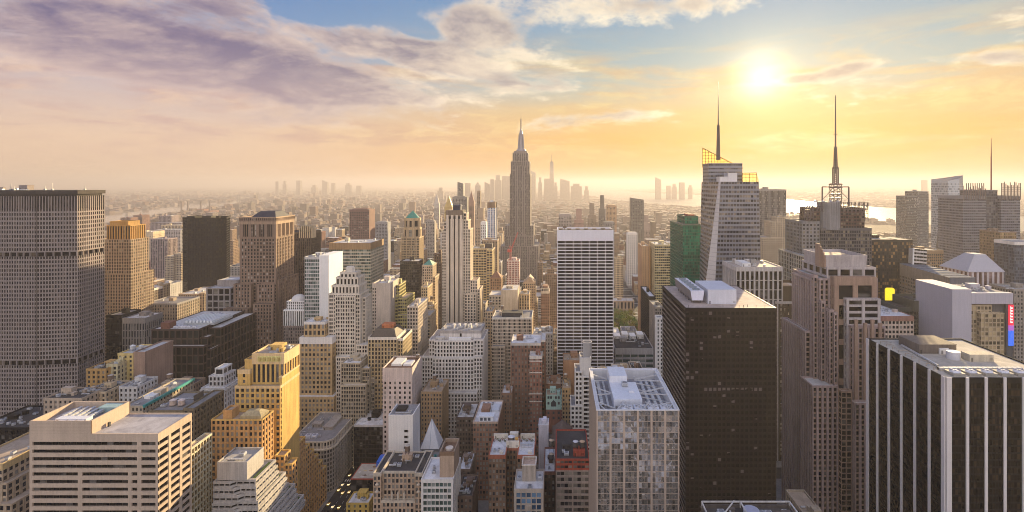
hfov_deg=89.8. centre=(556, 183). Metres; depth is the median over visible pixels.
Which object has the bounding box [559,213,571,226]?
white ribbed slab
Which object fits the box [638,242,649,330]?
orange end slab
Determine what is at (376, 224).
window
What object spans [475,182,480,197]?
distant tower
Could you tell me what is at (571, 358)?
brown party wall house
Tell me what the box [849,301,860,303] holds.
window
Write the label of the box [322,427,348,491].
window
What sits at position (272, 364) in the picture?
window
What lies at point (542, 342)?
window
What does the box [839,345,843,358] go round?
window
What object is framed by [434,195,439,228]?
pale spire
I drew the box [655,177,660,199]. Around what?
harbour tower
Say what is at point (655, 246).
window
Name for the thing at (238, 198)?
suspension bridge
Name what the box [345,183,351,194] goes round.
riverside tower
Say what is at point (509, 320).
window
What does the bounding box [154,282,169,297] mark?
tan corner block
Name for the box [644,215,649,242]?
hazy block
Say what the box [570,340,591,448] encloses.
slim white tower
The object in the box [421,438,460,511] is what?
white banded block
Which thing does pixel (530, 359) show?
window
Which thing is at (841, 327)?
window
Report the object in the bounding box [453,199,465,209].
window
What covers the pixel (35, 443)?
window
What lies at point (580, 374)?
window
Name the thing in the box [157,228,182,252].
grey long block
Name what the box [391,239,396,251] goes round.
office building
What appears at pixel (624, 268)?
office building
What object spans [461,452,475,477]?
white roofed rear house
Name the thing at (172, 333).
window
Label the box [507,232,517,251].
tower crane
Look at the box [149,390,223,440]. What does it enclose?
olive brick block
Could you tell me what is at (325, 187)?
riverside tower
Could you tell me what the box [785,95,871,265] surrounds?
broadcast mast tower
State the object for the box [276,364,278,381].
window
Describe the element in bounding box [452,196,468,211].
grey slab
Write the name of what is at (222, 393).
window
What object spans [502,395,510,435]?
window
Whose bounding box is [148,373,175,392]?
tan penthouse block
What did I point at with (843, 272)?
window
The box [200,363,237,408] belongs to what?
white cornice house
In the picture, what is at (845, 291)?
window
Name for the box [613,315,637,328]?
park lawn
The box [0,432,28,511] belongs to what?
long beige hall
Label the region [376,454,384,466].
blue canopy
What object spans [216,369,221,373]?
window
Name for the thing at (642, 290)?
window
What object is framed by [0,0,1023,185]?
sky
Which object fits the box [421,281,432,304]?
orange tan block
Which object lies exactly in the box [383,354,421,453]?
pink slab building
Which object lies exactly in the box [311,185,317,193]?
riverside tower
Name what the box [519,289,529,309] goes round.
narrow buff block
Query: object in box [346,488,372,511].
yellow stucco house
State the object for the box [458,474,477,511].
tar roofed tenement
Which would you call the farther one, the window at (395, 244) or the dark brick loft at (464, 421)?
the window at (395, 244)
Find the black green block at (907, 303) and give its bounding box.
[881,293,918,334]
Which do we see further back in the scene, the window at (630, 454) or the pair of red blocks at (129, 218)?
the pair of red blocks at (129, 218)
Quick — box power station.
[181,201,218,212]
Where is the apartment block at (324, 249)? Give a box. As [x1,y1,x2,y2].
[321,248,328,251]
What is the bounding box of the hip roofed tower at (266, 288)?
[223,210,298,350]
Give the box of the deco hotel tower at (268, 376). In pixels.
[235,342,326,511]
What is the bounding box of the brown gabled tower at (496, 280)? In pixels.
[490,271,502,291]
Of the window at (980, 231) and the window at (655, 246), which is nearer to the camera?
the window at (980, 231)
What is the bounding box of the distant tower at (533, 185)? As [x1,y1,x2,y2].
[531,171,535,199]
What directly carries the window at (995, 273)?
in the pale hipped building at (984, 269)
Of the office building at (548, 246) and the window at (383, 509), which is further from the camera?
the office building at (548, 246)
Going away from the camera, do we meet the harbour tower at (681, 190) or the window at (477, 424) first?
the window at (477, 424)
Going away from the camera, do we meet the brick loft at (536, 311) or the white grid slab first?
the white grid slab
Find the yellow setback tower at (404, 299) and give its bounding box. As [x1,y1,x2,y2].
[395,278,414,329]
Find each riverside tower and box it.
[275,181,278,194]
[283,181,286,193]
[296,180,301,194]
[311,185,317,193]
[322,180,328,194]
[331,183,335,195]
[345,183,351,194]
[356,186,361,193]
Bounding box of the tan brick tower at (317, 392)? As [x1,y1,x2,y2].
[299,316,335,431]
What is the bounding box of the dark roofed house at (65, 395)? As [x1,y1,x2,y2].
[43,386,106,413]
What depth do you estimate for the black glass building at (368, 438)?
455.12 m
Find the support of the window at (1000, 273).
in the pale hipped building at (984, 269)
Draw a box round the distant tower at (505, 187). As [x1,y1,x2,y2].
[502,176,509,199]
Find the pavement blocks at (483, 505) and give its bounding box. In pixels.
[317,278,784,511]
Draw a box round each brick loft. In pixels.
[230,240,239,264]
[326,237,341,247]
[384,258,387,273]
[390,267,399,274]
[396,227,403,236]
[456,402,478,458]
[473,400,502,499]
[536,292,540,315]
[536,297,537,326]
[541,229,546,241]
[553,333,556,346]
[614,256,622,297]
[634,281,637,294]
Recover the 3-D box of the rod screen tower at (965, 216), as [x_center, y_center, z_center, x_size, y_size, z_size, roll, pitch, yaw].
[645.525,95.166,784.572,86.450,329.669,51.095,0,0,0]
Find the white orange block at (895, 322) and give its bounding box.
[881,305,913,337]
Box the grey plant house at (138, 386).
[119,375,157,401]
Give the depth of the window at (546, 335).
540.47 m
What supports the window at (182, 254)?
in the sandy apartment tower at (174, 267)
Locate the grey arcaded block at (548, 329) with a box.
[533,325,552,374]
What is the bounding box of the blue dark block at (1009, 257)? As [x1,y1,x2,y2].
[994,239,1023,283]
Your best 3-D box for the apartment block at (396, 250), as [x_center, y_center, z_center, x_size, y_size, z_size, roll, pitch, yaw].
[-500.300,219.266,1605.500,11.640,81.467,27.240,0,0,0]
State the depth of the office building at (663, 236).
1672.40 m
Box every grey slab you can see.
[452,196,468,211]
[759,187,785,234]
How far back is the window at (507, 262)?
900.49 m
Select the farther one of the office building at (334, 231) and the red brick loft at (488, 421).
the office building at (334, 231)
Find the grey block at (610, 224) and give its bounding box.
[603,221,613,274]
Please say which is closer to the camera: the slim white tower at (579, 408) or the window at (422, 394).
the slim white tower at (579, 408)
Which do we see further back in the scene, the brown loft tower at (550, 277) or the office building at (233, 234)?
the office building at (233, 234)
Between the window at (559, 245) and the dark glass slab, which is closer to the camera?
the window at (559, 245)
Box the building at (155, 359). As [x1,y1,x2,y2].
[118,340,173,383]
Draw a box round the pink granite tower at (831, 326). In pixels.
[781,243,885,511]
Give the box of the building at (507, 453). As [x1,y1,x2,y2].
[488,431,535,511]
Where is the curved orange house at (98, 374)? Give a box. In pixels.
[86,359,116,386]
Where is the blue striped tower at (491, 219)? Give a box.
[487,200,496,237]
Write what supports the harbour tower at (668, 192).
on the ground at (885, 228)
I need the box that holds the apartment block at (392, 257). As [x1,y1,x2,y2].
[391,252,393,267]
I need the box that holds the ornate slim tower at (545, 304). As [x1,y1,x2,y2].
[541,284,549,325]
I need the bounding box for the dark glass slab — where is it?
[630,198,643,261]
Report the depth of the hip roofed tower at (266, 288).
600.00 m
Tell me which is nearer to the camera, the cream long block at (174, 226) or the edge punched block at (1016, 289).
the edge punched block at (1016, 289)
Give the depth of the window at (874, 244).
600.15 m
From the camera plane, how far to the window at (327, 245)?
1462.35 m
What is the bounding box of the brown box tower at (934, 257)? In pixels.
[913,246,943,267]
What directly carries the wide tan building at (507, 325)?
on the ground at (885, 228)
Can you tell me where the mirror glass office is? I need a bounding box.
[589,367,679,511]
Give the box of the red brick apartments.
[511,332,545,435]
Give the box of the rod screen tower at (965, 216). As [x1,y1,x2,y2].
[938,141,1020,262]
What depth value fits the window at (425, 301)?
530.41 m
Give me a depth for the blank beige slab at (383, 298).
570.00 m
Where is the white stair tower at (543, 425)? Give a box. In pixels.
[538,416,548,468]
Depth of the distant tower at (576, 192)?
7408.05 m
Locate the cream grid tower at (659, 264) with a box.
[649,240,669,304]
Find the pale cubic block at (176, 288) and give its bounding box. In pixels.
[165,280,182,295]
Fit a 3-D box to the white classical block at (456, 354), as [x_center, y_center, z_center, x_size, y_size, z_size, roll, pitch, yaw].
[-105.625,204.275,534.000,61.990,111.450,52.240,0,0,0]
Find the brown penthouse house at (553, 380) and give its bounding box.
[545,374,560,388]
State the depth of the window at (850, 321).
366.86 m
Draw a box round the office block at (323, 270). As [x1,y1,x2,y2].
[304,251,342,320]
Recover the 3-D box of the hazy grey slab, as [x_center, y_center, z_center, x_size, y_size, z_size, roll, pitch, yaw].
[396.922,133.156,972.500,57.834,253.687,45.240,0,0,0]
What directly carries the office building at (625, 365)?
on the ground at (885, 228)
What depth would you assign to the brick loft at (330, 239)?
1462.35 m
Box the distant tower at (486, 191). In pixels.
[484,182,489,199]
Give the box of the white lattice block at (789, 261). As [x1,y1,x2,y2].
[778,249,803,280]
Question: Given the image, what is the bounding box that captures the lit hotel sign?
[1008,305,1013,345]
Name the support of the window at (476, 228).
in the brown stepped tower at (478, 224)
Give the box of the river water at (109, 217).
[105,201,236,222]
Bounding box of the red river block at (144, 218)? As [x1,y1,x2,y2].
[133,212,149,229]
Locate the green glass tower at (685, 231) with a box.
[670,213,700,285]
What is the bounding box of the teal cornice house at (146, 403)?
[130,378,194,412]
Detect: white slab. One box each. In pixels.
[388,403,419,450]
[481,221,486,243]
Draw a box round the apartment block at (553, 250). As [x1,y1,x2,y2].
[551,247,556,253]
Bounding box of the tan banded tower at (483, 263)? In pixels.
[473,243,494,305]
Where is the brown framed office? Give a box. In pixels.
[151,311,255,384]
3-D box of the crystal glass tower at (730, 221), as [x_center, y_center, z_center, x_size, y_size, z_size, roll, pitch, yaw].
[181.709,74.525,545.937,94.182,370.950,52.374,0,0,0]
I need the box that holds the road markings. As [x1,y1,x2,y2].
[341,288,637,501]
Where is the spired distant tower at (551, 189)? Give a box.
[549,158,553,199]
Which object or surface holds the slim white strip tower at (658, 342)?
on the ground at (885, 228)
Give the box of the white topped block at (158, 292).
[154,286,162,299]
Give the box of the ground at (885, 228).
[0,186,1023,237]
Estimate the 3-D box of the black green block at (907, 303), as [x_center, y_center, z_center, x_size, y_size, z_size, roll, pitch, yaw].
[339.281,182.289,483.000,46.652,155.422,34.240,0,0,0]
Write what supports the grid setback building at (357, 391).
on the ground at (885, 228)
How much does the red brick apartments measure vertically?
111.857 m
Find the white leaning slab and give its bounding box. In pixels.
[908,248,926,264]
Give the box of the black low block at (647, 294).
[640,286,654,339]
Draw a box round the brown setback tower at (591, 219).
[588,203,595,226]
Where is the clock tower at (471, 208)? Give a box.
[469,191,474,244]
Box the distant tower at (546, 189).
[544,179,549,200]
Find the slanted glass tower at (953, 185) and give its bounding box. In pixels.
[931,175,962,248]
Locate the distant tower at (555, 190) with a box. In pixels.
[554,182,556,199]
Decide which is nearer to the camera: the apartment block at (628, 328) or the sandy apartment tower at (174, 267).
the apartment block at (628, 328)
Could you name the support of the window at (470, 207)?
in the clock tower at (471, 208)
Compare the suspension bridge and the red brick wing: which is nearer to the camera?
the red brick wing
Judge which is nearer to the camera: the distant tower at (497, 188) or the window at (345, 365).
the window at (345, 365)
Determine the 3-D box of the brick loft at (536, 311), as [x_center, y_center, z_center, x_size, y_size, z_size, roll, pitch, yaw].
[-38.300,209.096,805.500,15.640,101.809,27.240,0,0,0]
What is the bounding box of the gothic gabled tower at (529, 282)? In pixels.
[523,274,535,329]
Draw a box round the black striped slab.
[866,335,1023,511]
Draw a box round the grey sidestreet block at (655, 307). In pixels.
[649,300,661,367]
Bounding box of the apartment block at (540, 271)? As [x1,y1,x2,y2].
[537,260,542,285]
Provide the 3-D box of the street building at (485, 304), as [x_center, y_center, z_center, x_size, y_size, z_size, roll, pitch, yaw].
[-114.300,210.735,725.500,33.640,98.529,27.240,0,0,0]
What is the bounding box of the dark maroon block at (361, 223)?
[349,208,374,238]
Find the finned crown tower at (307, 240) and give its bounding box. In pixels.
[294,225,320,295]
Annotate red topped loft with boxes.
[556,429,588,511]
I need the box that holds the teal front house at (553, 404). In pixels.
[546,386,561,431]
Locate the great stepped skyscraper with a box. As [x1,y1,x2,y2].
[500,119,539,285]
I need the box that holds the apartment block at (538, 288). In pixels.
[536,285,542,291]
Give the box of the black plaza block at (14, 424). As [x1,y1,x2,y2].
[0,405,43,444]
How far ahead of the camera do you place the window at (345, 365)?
476.50 m
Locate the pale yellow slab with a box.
[145,230,164,259]
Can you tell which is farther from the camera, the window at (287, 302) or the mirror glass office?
the window at (287, 302)
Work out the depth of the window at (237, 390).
350.41 m
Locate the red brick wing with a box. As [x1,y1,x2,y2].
[529,349,542,463]
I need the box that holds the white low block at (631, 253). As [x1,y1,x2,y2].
[626,232,636,285]
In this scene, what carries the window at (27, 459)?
in the long beige hall
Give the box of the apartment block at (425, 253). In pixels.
[424,248,426,263]
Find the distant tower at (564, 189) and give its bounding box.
[560,179,569,199]
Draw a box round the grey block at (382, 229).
[375,221,390,270]
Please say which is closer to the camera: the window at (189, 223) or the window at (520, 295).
the window at (520, 295)
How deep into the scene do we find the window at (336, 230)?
1862.63 m
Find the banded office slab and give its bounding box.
[329,237,383,292]
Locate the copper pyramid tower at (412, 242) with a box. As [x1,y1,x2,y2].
[401,211,423,259]
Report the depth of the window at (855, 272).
376.76 m
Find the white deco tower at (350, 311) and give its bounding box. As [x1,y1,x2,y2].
[328,266,371,411]
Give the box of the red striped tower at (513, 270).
[507,257,519,284]
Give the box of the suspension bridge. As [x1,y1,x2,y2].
[147,194,270,201]
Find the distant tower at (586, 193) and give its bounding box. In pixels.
[584,186,588,200]
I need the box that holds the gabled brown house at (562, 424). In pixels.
[552,420,572,511]
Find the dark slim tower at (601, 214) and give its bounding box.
[599,195,604,226]
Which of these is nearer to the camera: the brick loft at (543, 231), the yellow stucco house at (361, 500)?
the yellow stucco house at (361, 500)
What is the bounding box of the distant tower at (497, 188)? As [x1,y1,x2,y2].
[494,175,501,199]
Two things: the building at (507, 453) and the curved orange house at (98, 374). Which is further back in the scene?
the curved orange house at (98, 374)
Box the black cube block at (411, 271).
[400,257,423,298]
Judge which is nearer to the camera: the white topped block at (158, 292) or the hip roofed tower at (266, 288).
the hip roofed tower at (266, 288)
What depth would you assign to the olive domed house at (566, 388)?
462.13 m
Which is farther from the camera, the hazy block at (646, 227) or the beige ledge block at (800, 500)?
the hazy block at (646, 227)
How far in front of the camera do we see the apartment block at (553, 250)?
1752.11 m
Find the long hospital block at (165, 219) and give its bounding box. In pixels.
[150,213,182,229]
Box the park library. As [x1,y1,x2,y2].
[613,297,633,309]
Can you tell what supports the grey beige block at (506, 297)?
on the ground at (885, 228)
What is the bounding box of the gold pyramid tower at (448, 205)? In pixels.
[444,197,451,221]
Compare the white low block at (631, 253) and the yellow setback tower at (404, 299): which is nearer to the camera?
the yellow setback tower at (404, 299)
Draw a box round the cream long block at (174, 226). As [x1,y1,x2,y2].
[161,223,182,228]
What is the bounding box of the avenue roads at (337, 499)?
[321,275,776,511]
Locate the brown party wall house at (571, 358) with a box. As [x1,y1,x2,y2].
[563,351,578,394]
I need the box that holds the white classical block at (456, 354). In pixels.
[422,323,487,437]
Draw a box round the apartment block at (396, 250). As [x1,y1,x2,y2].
[394,240,399,262]
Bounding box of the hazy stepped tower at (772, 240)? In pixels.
[760,215,785,264]
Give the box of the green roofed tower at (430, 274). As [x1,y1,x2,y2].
[422,259,438,328]
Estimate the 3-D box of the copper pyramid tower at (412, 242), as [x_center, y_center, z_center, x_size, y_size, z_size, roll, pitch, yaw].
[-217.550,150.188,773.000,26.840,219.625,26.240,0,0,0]
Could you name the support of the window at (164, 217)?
in the long hospital block at (165, 219)
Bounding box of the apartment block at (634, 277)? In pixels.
[632,274,637,292]
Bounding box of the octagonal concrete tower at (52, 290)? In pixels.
[0,183,105,416]
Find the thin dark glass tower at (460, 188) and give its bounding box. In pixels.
[457,182,463,195]
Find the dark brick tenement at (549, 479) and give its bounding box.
[544,439,555,511]
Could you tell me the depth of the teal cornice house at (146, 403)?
391.65 m
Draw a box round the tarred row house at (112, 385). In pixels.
[90,374,130,400]
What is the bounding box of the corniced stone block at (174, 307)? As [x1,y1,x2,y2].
[153,296,199,321]
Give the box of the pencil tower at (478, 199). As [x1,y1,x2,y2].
[477,191,480,218]
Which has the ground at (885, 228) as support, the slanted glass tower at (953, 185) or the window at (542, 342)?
the slanted glass tower at (953, 185)
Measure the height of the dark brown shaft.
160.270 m
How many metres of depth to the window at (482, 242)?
1000.41 m
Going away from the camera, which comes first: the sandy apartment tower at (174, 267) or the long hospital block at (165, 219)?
the sandy apartment tower at (174, 267)
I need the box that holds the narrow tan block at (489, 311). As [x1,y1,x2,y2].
[485,301,495,399]
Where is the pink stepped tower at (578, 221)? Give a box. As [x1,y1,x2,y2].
[574,208,583,226]
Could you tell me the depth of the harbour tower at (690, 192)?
8551.59 m
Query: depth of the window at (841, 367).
371.01 m
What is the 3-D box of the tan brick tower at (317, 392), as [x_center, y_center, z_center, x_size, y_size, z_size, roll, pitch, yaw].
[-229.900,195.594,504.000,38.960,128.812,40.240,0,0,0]
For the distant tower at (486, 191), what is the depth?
7542.53 m
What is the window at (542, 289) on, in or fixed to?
in the ornate slim tower at (545, 304)
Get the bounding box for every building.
[29,401,191,511]
[118,340,173,383]
[154,277,164,284]
[192,433,212,511]
[212,447,304,511]
[230,229,236,239]
[230,263,239,275]
[283,294,304,391]
[299,412,352,492]
[321,231,325,247]
[322,227,331,237]
[332,227,336,236]
[336,229,344,236]
[340,226,348,234]
[341,353,374,465]
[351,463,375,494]
[354,409,382,472]
[368,322,411,408]
[373,444,432,511]
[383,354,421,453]
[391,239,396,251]
[392,263,399,266]
[420,419,443,456]
[422,230,425,243]
[436,240,438,251]
[440,232,441,248]
[483,300,487,322]
[488,431,535,511]
[491,305,532,399]
[497,236,500,251]
[498,233,502,244]
[499,259,502,274]
[514,456,543,511]
[520,280,523,289]
[535,234,539,241]
[544,233,547,249]
[544,250,548,259]
[546,244,550,253]
[553,347,556,374]
[611,363,628,367]
[614,232,618,256]
[623,265,625,279]
[628,361,642,367]
[659,233,665,240]
[701,500,797,511]
[722,258,782,460]
[899,263,975,293]
[939,253,1004,286]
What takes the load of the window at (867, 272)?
in the pink granite tower at (831, 326)
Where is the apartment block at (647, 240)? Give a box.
[645,238,658,244]
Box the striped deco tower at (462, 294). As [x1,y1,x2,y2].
[442,204,482,326]
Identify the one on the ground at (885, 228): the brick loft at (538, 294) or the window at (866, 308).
the brick loft at (538, 294)
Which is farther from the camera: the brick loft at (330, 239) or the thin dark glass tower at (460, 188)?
the thin dark glass tower at (460, 188)
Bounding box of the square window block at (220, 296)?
[206,276,239,310]
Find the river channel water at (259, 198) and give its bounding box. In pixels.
[240,196,268,199]
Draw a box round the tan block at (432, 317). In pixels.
[428,296,436,347]
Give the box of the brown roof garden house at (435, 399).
[421,374,448,439]
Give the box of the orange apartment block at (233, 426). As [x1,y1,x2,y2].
[211,405,273,502]
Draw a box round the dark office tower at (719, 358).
[662,278,776,511]
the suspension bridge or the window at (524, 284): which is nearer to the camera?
the window at (524, 284)
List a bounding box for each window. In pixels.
[0,196,103,414]
[0,457,28,511]
[34,442,188,511]
[105,238,147,360]
[106,311,140,355]
[139,215,145,229]
[151,239,175,277]
[152,216,182,225]
[153,299,198,321]
[165,254,182,279]
[167,230,182,251]
[170,331,174,337]
[173,313,254,384]
[183,218,229,291]
[193,436,210,511]
[201,393,222,434]
[213,414,271,470]
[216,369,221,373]
[230,240,238,264]
[232,267,239,274]
[236,218,295,349]
[236,374,325,511]
[253,364,255,381]
[258,364,259,381]
[263,364,264,381]
[267,364,268,381]
[272,364,273,381]
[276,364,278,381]
[284,302,303,342]
[294,234,315,293]
[299,323,334,431]
[305,259,318,320]
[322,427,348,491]
[326,237,341,246]
[329,245,382,292]
[329,273,364,411]
[336,230,343,236]
[342,364,373,464]
[350,212,368,238]
[354,427,381,470]
[369,333,410,406]
[373,288,375,331]
[374,509,420,511]
[376,224,386,257]
[384,382,410,451]
[394,243,397,262]
[395,282,410,327]
[400,260,422,297]
[404,238,418,258]
[408,301,425,355]
[422,394,440,437]
[423,267,434,300]
[423,341,482,435]
[426,222,433,257]
[428,308,431,347]
[434,209,438,228]
[435,255,439,328]
[442,214,478,324]
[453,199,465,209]
[457,420,472,456]
[470,207,473,244]
[473,250,491,304]
[476,228,479,245]
[477,424,496,488]
[482,242,496,270]
[486,313,491,399]
[488,208,494,236]
[491,279,500,290]
[492,319,530,398]
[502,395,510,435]
[503,153,535,279]
[507,262,518,283]
[507,451,514,511]
[512,342,543,434]
[520,295,528,308]
[524,284,534,325]
[530,359,540,462]
[538,263,541,285]
[541,289,548,324]
[546,270,556,326]
[546,335,551,373]
[558,241,612,388]
[559,218,570,225]
[563,390,569,422]
[572,373,581,422]
[598,411,677,511]
[606,224,613,273]
[607,207,614,230]
[617,259,622,296]
[628,235,636,285]
[631,201,641,241]
[642,290,654,339]
[655,246,669,303]
[658,320,661,375]
[664,291,774,511]
[670,216,700,285]
[700,164,759,280]
[759,191,785,234]
[762,218,783,263]
[779,250,795,279]
[781,304,788,458]
[787,208,870,264]
[794,271,882,511]
[828,270,836,275]
[839,285,851,298]
[839,305,843,318]
[839,325,843,338]
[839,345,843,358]
[839,365,843,377]
[841,270,849,275]
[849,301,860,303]
[849,307,860,310]
[849,313,860,316]
[849,320,860,323]
[853,270,861,275]
[858,285,870,297]
[865,270,873,275]
[865,301,876,303]
[865,307,876,310]
[865,313,876,316]
[869,344,1021,511]
[872,242,912,299]
[882,305,918,334]
[896,192,919,246]
[900,275,914,293]
[927,254,942,266]
[931,183,962,248]
[938,191,1019,262]
[972,307,990,343]
[979,272,981,285]
[980,231,1015,259]
[984,272,986,286]
[989,272,991,282]
[992,286,1022,361]
[994,242,1023,283]
[994,272,996,282]
[999,272,1001,282]
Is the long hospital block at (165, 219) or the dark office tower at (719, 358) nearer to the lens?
the dark office tower at (719, 358)
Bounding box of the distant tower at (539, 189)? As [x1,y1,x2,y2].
[538,177,541,199]
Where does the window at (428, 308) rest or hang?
in the tan block at (432, 317)
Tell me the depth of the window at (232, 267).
1035.44 m
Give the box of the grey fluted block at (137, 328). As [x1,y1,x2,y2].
[122,311,162,350]
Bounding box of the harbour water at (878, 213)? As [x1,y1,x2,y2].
[557,187,1023,230]
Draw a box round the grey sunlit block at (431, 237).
[426,220,435,257]
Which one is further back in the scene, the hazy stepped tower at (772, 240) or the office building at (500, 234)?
the office building at (500, 234)
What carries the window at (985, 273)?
in the pale hipped building at (984, 269)
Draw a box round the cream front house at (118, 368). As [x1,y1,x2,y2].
[106,356,126,379]
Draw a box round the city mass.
[5,187,1023,248]
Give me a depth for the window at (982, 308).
431.43 m
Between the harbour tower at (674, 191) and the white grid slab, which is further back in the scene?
the harbour tower at (674, 191)
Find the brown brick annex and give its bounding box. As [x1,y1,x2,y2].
[501,384,513,435]
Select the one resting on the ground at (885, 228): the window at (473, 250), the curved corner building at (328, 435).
the curved corner building at (328, 435)
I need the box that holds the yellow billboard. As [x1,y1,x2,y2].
[885,288,894,299]
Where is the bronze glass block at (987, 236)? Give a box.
[979,228,1015,260]
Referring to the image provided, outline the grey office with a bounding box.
[613,331,653,367]
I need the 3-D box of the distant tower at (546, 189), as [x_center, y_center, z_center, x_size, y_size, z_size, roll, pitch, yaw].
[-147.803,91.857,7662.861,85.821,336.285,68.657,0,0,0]
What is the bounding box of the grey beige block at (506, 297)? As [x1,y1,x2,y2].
[489,285,519,309]
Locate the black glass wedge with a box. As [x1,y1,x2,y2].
[106,308,140,360]
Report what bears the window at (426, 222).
in the grey sunlit block at (431, 237)
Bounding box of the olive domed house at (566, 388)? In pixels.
[562,373,570,424]
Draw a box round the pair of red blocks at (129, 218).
[120,217,138,219]
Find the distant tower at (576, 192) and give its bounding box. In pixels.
[571,184,581,201]
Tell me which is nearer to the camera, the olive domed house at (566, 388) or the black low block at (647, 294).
the olive domed house at (566, 388)
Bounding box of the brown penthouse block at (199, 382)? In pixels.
[182,376,205,390]
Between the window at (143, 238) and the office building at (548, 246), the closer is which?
the window at (143, 238)
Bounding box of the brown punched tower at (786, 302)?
[775,280,791,460]
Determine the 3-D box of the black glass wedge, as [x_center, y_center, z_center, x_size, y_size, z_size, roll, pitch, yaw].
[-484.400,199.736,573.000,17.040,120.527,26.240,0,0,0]
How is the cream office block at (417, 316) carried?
on the pavement blocks at (483, 505)
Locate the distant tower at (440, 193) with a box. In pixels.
[437,187,443,198]
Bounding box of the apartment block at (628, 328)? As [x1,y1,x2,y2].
[620,326,636,331]
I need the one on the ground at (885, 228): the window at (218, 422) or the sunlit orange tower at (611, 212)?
the sunlit orange tower at (611, 212)
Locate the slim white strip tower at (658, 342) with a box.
[655,315,661,375]
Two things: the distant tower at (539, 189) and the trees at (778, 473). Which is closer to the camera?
the trees at (778, 473)
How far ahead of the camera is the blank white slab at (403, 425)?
400.00 m
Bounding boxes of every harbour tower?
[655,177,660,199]
[666,186,670,198]
[672,184,676,198]
[679,182,684,198]
[688,185,691,198]
[921,180,927,190]
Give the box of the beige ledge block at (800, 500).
[785,489,821,511]
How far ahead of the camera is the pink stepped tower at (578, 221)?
1904.28 m
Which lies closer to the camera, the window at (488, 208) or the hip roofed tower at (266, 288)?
the hip roofed tower at (266, 288)
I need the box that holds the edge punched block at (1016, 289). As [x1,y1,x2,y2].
[989,282,1023,361]
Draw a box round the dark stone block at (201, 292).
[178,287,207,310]
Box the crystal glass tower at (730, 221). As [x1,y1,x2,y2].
[700,86,760,280]
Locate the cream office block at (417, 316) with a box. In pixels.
[407,298,427,355]
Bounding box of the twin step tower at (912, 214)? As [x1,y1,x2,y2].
[896,190,928,247]
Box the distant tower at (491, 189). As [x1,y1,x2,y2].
[490,179,493,199]
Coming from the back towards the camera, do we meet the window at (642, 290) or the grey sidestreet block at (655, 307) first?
the window at (642, 290)
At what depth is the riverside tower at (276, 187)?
11131.10 m
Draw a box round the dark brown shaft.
[434,249,441,328]
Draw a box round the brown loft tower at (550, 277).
[545,261,556,332]
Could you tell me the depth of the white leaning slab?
592.00 m
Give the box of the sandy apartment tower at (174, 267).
[165,251,182,280]
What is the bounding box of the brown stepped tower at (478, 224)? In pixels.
[476,208,485,245]
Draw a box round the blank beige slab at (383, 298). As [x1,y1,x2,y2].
[372,276,398,332]
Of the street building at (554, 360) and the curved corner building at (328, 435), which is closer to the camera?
the curved corner building at (328, 435)
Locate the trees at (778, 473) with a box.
[343,282,781,478]
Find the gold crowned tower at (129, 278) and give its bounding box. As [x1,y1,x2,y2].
[105,220,153,360]
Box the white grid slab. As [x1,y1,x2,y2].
[557,226,613,388]
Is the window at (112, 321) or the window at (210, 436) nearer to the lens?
the window at (210, 436)
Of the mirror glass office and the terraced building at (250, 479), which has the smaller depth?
the mirror glass office
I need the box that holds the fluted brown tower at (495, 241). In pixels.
[482,237,498,271]
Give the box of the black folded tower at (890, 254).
[872,235,912,299]
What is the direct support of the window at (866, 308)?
in the pink granite tower at (831, 326)
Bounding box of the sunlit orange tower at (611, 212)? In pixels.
[606,205,616,231]
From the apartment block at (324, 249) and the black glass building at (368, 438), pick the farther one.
the apartment block at (324, 249)
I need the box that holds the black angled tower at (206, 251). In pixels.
[182,215,229,291]
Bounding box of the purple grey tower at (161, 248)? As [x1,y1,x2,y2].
[150,237,177,282]
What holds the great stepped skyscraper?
on the ground at (885, 228)
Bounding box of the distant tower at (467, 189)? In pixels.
[465,183,470,196]

